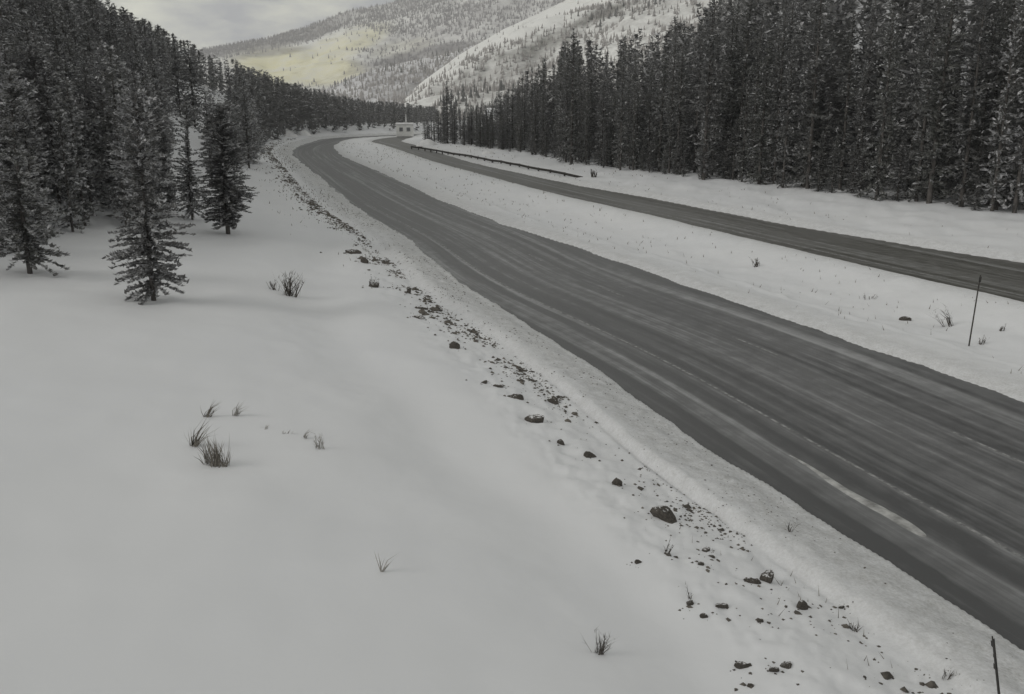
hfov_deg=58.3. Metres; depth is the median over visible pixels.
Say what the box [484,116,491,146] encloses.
spruce tree
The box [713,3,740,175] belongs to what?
spruce tree
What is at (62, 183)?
pine tree
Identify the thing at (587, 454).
rock
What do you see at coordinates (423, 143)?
snow mound
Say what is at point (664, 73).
spruce tree
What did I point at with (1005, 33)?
spruce tree
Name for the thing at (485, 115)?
spruce tree
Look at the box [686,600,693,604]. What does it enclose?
rock
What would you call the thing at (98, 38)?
pine tree
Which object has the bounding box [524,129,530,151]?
spruce tree
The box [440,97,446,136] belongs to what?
spruce tree
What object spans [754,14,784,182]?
spruce tree
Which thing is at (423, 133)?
spruce tree
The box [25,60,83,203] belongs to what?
pine tree
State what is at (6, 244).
pine tree
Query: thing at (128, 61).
pine tree
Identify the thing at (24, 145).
pine tree
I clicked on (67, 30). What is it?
pine tree
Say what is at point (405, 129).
cabin
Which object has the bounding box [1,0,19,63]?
pine tree
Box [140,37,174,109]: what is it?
pine tree
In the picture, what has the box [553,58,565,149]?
spruce tree
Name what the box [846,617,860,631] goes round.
weed
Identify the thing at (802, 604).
rock
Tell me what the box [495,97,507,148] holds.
spruce tree
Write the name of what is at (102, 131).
pine tree
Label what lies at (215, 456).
grass tuft
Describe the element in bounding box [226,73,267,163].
pine tree
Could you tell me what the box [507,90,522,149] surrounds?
spruce tree
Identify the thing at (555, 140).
spruce tree
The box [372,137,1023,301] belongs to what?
road
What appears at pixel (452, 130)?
spruce tree
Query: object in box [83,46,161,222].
pine tree
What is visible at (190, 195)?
pine tree
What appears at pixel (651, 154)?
spruce tree
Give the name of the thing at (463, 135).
spruce tree
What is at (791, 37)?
spruce tree
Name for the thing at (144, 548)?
snowy ground
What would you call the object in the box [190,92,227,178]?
pine tree
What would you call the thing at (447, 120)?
spruce tree
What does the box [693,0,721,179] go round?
spruce tree
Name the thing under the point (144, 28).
pine tree
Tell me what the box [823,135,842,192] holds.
spruce tree
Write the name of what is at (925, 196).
spruce tree
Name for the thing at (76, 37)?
pine tree
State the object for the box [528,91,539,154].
spruce tree
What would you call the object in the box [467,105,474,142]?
spruce tree
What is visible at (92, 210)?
pine tree
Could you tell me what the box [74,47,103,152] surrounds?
pine tree
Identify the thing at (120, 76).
pine tree
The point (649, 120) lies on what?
spruce tree
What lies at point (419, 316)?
rock
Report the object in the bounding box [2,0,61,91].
pine tree
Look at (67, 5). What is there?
pine tree
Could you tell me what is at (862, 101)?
spruce tree
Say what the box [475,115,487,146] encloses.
spruce tree
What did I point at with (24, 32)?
pine tree
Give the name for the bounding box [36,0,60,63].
pine tree
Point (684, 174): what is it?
spruce tree
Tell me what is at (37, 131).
pine tree
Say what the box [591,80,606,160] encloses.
spruce tree
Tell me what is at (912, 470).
road
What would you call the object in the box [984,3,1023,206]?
spruce tree
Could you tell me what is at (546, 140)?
spruce tree
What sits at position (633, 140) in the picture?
spruce tree
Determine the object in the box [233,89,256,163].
pine tree
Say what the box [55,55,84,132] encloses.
pine tree
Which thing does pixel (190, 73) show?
pine tree
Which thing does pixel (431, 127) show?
spruce tree
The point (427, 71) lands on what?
aspen grove
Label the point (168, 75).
pine tree
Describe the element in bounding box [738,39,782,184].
spruce tree
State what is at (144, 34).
pine tree
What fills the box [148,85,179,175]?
pine tree
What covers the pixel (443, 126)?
spruce tree
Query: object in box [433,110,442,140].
spruce tree
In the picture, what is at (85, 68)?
pine tree
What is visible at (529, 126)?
spruce tree
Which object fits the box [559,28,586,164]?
spruce tree
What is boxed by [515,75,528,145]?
spruce tree
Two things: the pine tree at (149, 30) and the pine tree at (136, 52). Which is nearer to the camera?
the pine tree at (136, 52)
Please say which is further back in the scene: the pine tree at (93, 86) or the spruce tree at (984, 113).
the spruce tree at (984, 113)
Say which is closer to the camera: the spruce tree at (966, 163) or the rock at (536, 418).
the rock at (536, 418)
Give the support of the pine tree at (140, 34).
on the snowy ground
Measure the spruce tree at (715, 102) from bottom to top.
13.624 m
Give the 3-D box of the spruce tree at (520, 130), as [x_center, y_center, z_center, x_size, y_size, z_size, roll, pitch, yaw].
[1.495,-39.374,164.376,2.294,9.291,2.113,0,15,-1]
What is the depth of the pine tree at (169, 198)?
62.90 m
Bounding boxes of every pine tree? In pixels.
[0,0,39,103]
[0,2,31,118]
[0,18,20,116]
[0,34,47,192]
[0,44,43,212]
[0,68,70,275]
[0,69,42,170]
[0,96,36,250]
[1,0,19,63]
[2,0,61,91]
[3,0,46,76]
[4,0,41,44]
[4,8,77,152]
[7,33,25,88]
[8,0,48,52]
[12,34,53,116]
[12,75,65,238]
[15,43,77,197]
[17,19,69,192]
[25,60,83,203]
[27,98,61,224]
[28,0,48,59]
[33,12,55,106]
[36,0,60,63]
[40,0,82,95]
[42,18,77,80]
[42,41,76,162]
[44,92,90,233]
[47,3,83,104]
[53,77,104,225]
[55,0,84,43]
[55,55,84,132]
[56,80,94,200]
[57,35,85,135]
[57,48,82,109]
[58,0,80,49]
[58,0,91,79]
[63,0,89,46]
[64,12,87,74]
[67,95,111,215]
[74,45,149,199]
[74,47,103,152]
[74,65,104,174]
[75,11,106,65]
[76,10,95,65]
[78,51,113,176]
[80,56,133,191]
[82,0,111,45]
[82,53,101,90]
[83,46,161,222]
[84,41,131,126]
[85,0,111,44]
[87,9,107,45]
[87,67,131,208]
[89,32,106,59]
[91,0,105,26]
[91,6,115,77]
[92,43,123,140]
[97,21,126,87]
[99,0,128,74]
[101,86,195,304]
[103,109,138,224]
[107,33,130,96]
[113,21,128,70]
[113,54,128,122]
[116,6,130,50]
[120,68,152,172]
[121,19,139,57]
[121,43,137,82]
[122,49,142,93]
[123,33,158,102]
[123,84,181,212]
[124,40,152,95]
[125,71,175,207]
[126,21,158,53]
[126,29,156,72]
[128,34,156,90]
[128,57,177,157]
[136,23,156,80]
[137,19,174,111]
[139,62,157,145]
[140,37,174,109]
[144,59,181,158]
[145,39,166,115]
[146,32,172,107]
[147,26,173,88]
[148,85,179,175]
[153,115,179,210]
[154,67,178,146]
[155,39,178,119]
[162,36,194,113]
[167,100,208,219]
[177,40,212,127]
[188,100,259,233]
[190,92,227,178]
[201,93,218,165]
[221,67,238,143]
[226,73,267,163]
[226,76,254,163]
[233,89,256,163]
[234,78,261,167]
[240,73,261,141]
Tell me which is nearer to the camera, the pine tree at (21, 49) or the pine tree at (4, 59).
the pine tree at (4, 59)
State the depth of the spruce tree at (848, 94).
92.72 m
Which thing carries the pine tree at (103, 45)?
on the snowy ground
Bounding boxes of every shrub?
[268,279,279,290]
[274,270,304,296]
[582,628,614,654]
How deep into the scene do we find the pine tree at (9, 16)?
63.87 m
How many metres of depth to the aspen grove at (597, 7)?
691.26 m
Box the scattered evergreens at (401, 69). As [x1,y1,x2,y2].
[332,49,458,101]
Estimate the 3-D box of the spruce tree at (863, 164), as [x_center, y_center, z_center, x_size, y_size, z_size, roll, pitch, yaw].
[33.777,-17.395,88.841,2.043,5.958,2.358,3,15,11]
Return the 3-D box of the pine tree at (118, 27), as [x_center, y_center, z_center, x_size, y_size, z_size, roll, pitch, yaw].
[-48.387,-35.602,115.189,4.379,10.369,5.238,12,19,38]
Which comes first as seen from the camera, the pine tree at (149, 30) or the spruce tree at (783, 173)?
the spruce tree at (783, 173)
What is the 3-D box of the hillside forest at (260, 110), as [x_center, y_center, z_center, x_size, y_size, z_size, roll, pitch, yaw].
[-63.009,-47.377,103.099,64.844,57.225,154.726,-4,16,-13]
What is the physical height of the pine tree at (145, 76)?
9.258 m
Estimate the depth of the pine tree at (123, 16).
133.59 m
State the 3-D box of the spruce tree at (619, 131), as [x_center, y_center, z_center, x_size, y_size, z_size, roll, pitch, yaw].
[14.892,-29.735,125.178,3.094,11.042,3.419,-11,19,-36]
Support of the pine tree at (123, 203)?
on the snowy ground
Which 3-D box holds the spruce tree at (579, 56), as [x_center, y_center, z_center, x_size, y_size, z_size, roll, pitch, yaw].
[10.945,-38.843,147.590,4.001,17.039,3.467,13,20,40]
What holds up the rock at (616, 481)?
on the snowy ground
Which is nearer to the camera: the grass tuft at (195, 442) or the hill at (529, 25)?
the grass tuft at (195, 442)
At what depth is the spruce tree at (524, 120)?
170.99 m
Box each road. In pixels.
[292,134,1023,649]
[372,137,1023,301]
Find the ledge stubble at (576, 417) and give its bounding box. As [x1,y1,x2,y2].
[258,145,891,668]
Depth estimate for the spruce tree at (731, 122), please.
109.19 m
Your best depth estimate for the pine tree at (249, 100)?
163.27 m
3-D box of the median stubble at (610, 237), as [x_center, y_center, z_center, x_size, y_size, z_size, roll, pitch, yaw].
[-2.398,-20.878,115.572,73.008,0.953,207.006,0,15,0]
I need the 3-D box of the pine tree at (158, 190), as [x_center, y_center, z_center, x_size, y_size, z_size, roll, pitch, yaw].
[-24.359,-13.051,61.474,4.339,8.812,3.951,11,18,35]
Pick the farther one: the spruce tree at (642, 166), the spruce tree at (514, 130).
the spruce tree at (514, 130)
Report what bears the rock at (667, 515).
on the snowy ground
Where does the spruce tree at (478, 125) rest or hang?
on the snowy ground
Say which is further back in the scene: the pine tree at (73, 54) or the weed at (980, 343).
the pine tree at (73, 54)
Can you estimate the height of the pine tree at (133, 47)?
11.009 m
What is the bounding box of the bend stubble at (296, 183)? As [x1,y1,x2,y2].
[256,143,393,248]
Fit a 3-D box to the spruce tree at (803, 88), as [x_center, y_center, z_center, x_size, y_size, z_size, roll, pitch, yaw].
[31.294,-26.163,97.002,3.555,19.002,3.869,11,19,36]
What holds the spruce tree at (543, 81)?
on the snowy ground
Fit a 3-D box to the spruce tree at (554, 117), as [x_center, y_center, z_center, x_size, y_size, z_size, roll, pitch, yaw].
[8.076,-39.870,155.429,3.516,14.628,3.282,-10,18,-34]
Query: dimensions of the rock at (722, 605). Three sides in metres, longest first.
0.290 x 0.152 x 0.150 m
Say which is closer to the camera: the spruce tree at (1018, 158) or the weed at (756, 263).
the weed at (756, 263)
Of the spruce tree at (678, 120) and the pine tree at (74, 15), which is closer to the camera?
the pine tree at (74, 15)
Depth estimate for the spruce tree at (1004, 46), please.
81.64 m
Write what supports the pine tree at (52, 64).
on the snowy ground
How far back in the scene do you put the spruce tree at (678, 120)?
115.12 m
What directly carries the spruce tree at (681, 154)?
on the snowy ground
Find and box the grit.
[279,141,961,688]
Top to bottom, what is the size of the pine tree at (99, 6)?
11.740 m
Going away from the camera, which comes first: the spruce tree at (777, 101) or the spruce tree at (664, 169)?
the spruce tree at (777, 101)
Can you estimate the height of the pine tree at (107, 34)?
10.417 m
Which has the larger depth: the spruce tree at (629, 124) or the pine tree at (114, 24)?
the spruce tree at (629, 124)
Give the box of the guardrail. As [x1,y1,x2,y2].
[411,146,582,177]
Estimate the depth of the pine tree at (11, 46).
60.46 m
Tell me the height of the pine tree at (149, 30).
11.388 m
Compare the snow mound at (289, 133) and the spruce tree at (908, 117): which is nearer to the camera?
the spruce tree at (908, 117)
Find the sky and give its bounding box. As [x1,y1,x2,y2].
[89,0,393,55]
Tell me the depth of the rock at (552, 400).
29.77 m
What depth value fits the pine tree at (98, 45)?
64.85 m
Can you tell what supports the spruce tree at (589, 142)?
on the snowy ground
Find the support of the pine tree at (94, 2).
on the snowy ground
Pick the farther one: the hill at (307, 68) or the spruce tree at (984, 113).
the hill at (307, 68)
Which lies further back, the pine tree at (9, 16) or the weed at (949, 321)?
the pine tree at (9, 16)
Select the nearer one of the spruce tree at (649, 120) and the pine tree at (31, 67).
the pine tree at (31, 67)
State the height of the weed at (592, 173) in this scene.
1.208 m
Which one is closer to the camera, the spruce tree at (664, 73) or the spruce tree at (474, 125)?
the spruce tree at (664, 73)
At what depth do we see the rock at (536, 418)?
27.29 m
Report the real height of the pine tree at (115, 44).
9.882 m
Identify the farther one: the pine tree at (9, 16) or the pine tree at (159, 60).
the pine tree at (159, 60)
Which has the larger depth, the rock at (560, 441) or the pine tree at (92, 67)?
the pine tree at (92, 67)
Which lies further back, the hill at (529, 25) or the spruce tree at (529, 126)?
the hill at (529, 25)
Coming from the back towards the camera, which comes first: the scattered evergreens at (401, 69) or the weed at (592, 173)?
the scattered evergreens at (401, 69)
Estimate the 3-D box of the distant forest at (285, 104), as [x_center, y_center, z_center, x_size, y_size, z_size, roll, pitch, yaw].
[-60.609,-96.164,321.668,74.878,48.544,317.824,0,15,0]
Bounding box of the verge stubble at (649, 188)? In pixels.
[437,147,988,247]
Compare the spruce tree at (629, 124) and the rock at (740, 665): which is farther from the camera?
the spruce tree at (629, 124)
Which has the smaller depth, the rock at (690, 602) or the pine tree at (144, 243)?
the rock at (690, 602)
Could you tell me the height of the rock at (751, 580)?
0.238 m
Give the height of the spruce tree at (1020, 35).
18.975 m
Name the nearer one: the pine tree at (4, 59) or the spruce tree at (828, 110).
the pine tree at (4, 59)
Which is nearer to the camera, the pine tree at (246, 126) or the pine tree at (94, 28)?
the pine tree at (94, 28)
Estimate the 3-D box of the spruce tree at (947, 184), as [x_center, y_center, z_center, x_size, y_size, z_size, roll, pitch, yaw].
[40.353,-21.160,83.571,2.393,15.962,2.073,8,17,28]
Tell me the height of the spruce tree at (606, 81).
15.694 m
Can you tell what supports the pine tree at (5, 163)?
on the snowy ground
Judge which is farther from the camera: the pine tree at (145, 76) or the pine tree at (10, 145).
the pine tree at (145, 76)
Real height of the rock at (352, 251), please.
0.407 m
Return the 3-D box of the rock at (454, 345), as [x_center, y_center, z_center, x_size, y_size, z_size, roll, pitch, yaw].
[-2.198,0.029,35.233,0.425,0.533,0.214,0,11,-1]
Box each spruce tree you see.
[421,113,426,139]
[428,113,433,140]
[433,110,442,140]
[436,115,442,142]
[439,81,453,143]
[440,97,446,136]
[440,107,446,143]
[448,110,457,143]
[450,104,458,143]
[460,113,467,144]
[465,109,470,143]
[465,111,474,144]
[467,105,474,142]
[471,105,479,145]
[472,107,479,144]
[474,105,486,146]
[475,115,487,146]
[482,106,491,144]
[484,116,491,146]
[487,99,497,145]
[488,106,496,147]
[495,95,504,144]
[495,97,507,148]
[497,104,506,141]
[498,119,507,149]
[503,93,511,147]
[504,89,516,148]
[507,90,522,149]
[513,77,524,150]
[514,100,525,151]
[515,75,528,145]
[521,84,527,149]
[524,67,534,154]
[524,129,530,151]
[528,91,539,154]
[528,104,531,149]
[531,81,541,153]
[533,64,542,140]
[536,90,550,154]
[537,58,548,152]
[538,121,552,156]
[547,73,556,152]
[550,76,561,149]
[550,125,558,157]
[551,51,565,155]
[553,41,576,161]
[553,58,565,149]
[554,71,565,156]
[558,42,582,161]
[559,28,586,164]
[563,82,573,139]
[569,50,583,141]
[573,90,581,155]
[574,73,593,160]
[575,66,587,158]
[576,79,586,160]
[579,115,591,162]
[580,83,592,164]
[584,54,596,159]
[591,73,612,165]
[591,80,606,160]
[592,55,612,162]
[594,101,610,157]
[599,119,615,166]
[600,91,622,161]
[601,133,607,167]
[607,90,617,166]
[610,88,628,168]
[612,37,630,169]
[622,84,636,164]
[624,88,637,168]
[626,50,640,169]
[628,86,647,168]
[629,80,642,166]
[638,57,658,170]
[638,135,647,170]
[646,140,654,171]
[648,53,672,171]
[660,146,668,173]
[662,22,681,172]
[670,20,692,173]
[671,130,691,174]
[677,32,712,172]
[681,150,686,176]
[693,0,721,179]
[695,0,723,178]
[709,64,722,174]
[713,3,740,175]
[715,0,766,178]
[715,4,743,176]
[717,139,732,178]
[722,119,742,179]
[733,68,753,181]
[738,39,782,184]
[741,14,767,178]
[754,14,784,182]
[756,36,794,180]
[763,0,792,183]
[772,0,800,180]
[773,33,802,187]
[788,0,839,188]
[791,6,826,186]
[792,0,825,187]
[810,132,827,191]
[813,89,835,186]
[822,11,861,190]
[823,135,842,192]
[845,61,871,192]
[849,136,870,196]
[853,0,879,187]
[856,0,906,200]
[874,32,902,190]
[883,136,911,200]
[891,18,931,196]
[902,0,955,201]
[909,0,967,203]
[915,88,940,197]
[938,22,967,198]
[943,0,1001,206]
[957,0,1003,203]
[957,0,1023,205]
[966,0,1020,197]
[967,139,986,207]
[968,177,983,210]
[975,0,1023,210]
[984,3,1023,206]
[985,0,1023,209]
[987,1,1023,179]
[991,33,1023,203]
[996,77,1023,212]
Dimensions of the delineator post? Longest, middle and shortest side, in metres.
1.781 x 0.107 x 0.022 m
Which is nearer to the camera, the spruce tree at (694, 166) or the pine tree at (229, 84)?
the spruce tree at (694, 166)
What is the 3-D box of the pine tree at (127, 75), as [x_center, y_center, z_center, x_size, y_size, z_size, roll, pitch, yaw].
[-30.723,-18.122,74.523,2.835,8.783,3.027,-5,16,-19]
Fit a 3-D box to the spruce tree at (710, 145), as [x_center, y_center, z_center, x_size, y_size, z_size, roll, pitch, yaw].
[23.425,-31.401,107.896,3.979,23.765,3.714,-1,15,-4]
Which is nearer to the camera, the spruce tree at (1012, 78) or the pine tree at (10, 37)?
the pine tree at (10, 37)
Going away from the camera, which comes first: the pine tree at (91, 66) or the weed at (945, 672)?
the weed at (945, 672)
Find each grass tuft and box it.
[186,416,219,446]
[195,430,232,467]
[200,400,221,416]
[232,403,244,415]
[313,433,324,449]
[375,552,399,571]
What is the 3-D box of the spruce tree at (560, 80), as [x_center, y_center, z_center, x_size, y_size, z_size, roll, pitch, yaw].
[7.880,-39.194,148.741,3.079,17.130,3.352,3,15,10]
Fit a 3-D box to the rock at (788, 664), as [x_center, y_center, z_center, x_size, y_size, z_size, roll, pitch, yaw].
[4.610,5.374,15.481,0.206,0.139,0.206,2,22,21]
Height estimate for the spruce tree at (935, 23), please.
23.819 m
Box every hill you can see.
[186,0,563,91]
[323,44,476,110]
[403,0,745,119]
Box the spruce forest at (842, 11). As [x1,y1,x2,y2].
[434,0,1023,191]
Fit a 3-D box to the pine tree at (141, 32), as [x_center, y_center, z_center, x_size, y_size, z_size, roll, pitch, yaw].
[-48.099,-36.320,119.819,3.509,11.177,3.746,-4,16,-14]
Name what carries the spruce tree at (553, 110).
on the snowy ground
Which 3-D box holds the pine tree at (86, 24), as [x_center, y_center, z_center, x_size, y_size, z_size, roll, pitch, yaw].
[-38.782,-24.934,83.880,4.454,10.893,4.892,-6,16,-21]
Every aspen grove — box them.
[321,39,484,109]
[393,0,741,119]
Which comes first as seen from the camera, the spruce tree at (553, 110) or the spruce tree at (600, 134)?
the spruce tree at (600, 134)
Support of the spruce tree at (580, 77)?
on the snowy ground
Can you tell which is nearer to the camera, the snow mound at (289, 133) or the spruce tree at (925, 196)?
the spruce tree at (925, 196)
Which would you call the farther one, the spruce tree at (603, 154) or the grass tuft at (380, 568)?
the spruce tree at (603, 154)
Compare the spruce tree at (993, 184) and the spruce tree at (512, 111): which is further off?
the spruce tree at (512, 111)
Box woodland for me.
[196,0,564,90]
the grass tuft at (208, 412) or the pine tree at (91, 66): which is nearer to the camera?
the grass tuft at (208, 412)
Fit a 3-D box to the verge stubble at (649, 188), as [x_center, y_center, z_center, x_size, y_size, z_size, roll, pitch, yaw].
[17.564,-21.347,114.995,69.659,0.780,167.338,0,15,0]
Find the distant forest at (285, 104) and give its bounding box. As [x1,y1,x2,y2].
[93,4,436,141]
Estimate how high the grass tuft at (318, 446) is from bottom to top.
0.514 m
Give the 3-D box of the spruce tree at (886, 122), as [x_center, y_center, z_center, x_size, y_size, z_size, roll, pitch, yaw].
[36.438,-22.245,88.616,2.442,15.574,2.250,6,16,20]
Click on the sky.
(205, 23)
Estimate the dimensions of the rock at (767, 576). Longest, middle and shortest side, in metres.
0.442 x 0.329 x 0.248 m
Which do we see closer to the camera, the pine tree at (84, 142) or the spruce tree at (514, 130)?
the pine tree at (84, 142)
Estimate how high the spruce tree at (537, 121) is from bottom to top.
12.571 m
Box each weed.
[590,169,596,176]
[748,256,759,266]
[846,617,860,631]
[930,304,953,326]
[942,668,956,679]
[979,335,987,344]
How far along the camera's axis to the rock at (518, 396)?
29.16 m
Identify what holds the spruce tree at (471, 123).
on the snowy ground
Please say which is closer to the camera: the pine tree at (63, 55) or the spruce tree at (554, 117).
the pine tree at (63, 55)
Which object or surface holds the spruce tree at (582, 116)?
on the snowy ground
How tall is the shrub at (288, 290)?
1.447 m
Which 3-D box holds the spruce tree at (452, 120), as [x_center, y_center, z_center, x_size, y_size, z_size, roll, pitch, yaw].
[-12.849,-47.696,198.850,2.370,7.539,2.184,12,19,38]
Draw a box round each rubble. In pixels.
[260,138,951,693]
[320,252,852,690]
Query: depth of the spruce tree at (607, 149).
129.83 m
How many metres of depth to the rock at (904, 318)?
44.49 m
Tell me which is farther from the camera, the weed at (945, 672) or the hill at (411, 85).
the hill at (411, 85)
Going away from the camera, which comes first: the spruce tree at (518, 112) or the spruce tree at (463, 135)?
the spruce tree at (518, 112)
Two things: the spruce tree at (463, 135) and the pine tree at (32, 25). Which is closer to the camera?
the pine tree at (32, 25)
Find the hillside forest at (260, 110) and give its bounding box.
[25,0,268,175]
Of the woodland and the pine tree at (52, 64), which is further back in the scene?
the woodland
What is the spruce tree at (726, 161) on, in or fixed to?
on the snowy ground
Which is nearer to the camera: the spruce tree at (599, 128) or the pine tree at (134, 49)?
the pine tree at (134, 49)
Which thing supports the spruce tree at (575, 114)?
on the snowy ground
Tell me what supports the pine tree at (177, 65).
on the snowy ground
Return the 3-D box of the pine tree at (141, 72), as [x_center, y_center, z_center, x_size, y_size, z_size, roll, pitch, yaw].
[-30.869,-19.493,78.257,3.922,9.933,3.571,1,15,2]
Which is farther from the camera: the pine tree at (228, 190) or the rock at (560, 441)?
the pine tree at (228, 190)
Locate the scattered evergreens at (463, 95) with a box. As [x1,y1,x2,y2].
[431,0,663,115]
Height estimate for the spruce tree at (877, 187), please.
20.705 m
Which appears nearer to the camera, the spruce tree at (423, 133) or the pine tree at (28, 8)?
the pine tree at (28, 8)
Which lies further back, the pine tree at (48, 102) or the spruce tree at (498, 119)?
the spruce tree at (498, 119)
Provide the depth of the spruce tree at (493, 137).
179.96 m
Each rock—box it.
[345,249,361,253]
[360,257,368,263]
[369,282,378,287]
[412,315,424,318]
[449,341,459,348]
[507,394,523,399]
[524,414,543,422]
[547,398,558,404]
[557,439,564,444]
[583,451,596,457]
[612,478,621,485]
[650,506,676,523]
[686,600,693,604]
[699,613,707,618]
[702,547,709,551]
[715,603,728,608]
[734,661,748,668]
[744,577,760,583]
[759,570,773,583]
[769,667,779,671]
[780,661,791,668]
[796,600,808,609]
[899,316,911,320]
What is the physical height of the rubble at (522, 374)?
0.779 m
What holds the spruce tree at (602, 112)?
on the snowy ground
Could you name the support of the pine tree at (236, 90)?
on the snowy ground
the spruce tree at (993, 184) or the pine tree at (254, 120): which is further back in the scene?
the pine tree at (254, 120)
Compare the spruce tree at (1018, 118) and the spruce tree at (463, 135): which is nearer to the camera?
the spruce tree at (1018, 118)
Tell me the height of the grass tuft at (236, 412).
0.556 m
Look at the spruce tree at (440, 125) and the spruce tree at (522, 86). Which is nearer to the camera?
the spruce tree at (522, 86)
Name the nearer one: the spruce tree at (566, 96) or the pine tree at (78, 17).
the pine tree at (78, 17)
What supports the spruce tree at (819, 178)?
on the snowy ground
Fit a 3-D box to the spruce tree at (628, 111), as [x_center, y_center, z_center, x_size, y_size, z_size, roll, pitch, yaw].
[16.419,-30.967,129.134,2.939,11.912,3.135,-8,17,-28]
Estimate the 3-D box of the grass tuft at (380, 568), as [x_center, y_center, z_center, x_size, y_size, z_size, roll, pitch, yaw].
[-2.245,3.881,16.661,0.490,0.502,0.092,0,15,0]
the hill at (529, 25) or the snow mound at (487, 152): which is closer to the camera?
the snow mound at (487, 152)
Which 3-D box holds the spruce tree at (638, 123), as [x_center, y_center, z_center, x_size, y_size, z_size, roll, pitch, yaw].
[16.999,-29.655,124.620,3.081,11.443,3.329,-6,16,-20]
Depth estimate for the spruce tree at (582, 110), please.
137.57 m
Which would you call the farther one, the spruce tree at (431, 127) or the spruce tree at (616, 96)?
the spruce tree at (431, 127)
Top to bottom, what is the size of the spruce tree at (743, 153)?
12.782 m
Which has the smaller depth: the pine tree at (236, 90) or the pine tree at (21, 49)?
the pine tree at (21, 49)
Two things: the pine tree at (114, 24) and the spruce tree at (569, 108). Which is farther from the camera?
the spruce tree at (569, 108)
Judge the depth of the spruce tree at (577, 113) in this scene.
144.96 m
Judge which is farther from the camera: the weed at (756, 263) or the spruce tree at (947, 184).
the spruce tree at (947, 184)
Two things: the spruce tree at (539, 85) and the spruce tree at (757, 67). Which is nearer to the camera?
the spruce tree at (757, 67)
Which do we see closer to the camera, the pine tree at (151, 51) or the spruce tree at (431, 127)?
the pine tree at (151, 51)
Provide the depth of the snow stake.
38.98 m
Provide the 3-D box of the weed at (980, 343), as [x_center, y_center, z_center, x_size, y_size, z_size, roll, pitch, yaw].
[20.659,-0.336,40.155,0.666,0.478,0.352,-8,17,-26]
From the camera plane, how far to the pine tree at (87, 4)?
111.47 m
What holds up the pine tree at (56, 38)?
on the snowy ground
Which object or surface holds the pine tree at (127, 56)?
on the snowy ground
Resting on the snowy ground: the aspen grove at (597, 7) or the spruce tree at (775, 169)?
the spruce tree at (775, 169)
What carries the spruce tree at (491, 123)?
on the snowy ground
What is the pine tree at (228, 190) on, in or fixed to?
on the snowy ground
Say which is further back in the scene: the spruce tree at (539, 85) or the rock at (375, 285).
the spruce tree at (539, 85)
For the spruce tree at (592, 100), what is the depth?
141.83 m
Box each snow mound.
[281,129,297,136]
[297,130,310,135]
[416,139,437,146]
[482,151,493,154]
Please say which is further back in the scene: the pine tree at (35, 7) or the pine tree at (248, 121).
the pine tree at (248, 121)
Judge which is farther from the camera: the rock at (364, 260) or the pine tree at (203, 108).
the pine tree at (203, 108)
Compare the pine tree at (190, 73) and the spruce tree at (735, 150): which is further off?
the pine tree at (190, 73)
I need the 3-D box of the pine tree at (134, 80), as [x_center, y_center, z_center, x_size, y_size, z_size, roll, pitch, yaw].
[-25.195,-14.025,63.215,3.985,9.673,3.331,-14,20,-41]
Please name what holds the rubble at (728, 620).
on the snowy ground
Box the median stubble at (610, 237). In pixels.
[344,142,1021,370]
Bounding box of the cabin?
[396,114,413,136]
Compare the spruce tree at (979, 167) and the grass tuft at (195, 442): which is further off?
the spruce tree at (979, 167)
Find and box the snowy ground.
[0,0,1023,693]
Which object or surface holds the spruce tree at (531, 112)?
on the snowy ground
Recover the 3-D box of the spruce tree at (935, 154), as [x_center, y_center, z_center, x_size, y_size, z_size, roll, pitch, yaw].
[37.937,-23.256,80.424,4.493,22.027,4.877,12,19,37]
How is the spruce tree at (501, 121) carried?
on the snowy ground
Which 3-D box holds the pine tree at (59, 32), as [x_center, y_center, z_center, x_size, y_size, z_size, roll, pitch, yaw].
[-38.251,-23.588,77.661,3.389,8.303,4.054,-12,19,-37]
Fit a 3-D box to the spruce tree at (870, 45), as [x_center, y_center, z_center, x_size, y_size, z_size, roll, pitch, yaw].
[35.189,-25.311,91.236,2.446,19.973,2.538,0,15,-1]
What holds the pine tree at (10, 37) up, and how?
on the snowy ground
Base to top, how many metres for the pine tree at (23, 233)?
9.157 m
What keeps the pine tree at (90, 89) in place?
on the snowy ground
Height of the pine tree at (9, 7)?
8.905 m
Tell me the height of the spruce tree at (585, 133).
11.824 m
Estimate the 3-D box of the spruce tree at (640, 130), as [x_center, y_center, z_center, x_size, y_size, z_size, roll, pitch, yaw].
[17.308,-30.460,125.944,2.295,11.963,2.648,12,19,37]
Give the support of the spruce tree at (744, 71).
on the snowy ground
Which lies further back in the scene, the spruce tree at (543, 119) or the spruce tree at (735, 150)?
the spruce tree at (543, 119)
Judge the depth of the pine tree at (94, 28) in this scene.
103.64 m
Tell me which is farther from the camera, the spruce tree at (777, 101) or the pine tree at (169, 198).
the spruce tree at (777, 101)
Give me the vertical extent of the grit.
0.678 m
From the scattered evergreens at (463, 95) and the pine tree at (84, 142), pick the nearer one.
the pine tree at (84, 142)
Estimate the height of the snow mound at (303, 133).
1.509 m
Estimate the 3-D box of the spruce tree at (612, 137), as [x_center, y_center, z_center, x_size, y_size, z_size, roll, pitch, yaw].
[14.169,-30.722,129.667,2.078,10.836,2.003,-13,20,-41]
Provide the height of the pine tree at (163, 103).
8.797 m
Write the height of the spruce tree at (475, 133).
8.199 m
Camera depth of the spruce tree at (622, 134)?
121.24 m
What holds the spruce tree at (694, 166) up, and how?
on the snowy ground
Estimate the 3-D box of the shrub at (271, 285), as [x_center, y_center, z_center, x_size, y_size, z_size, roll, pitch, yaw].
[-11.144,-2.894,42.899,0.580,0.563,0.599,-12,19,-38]

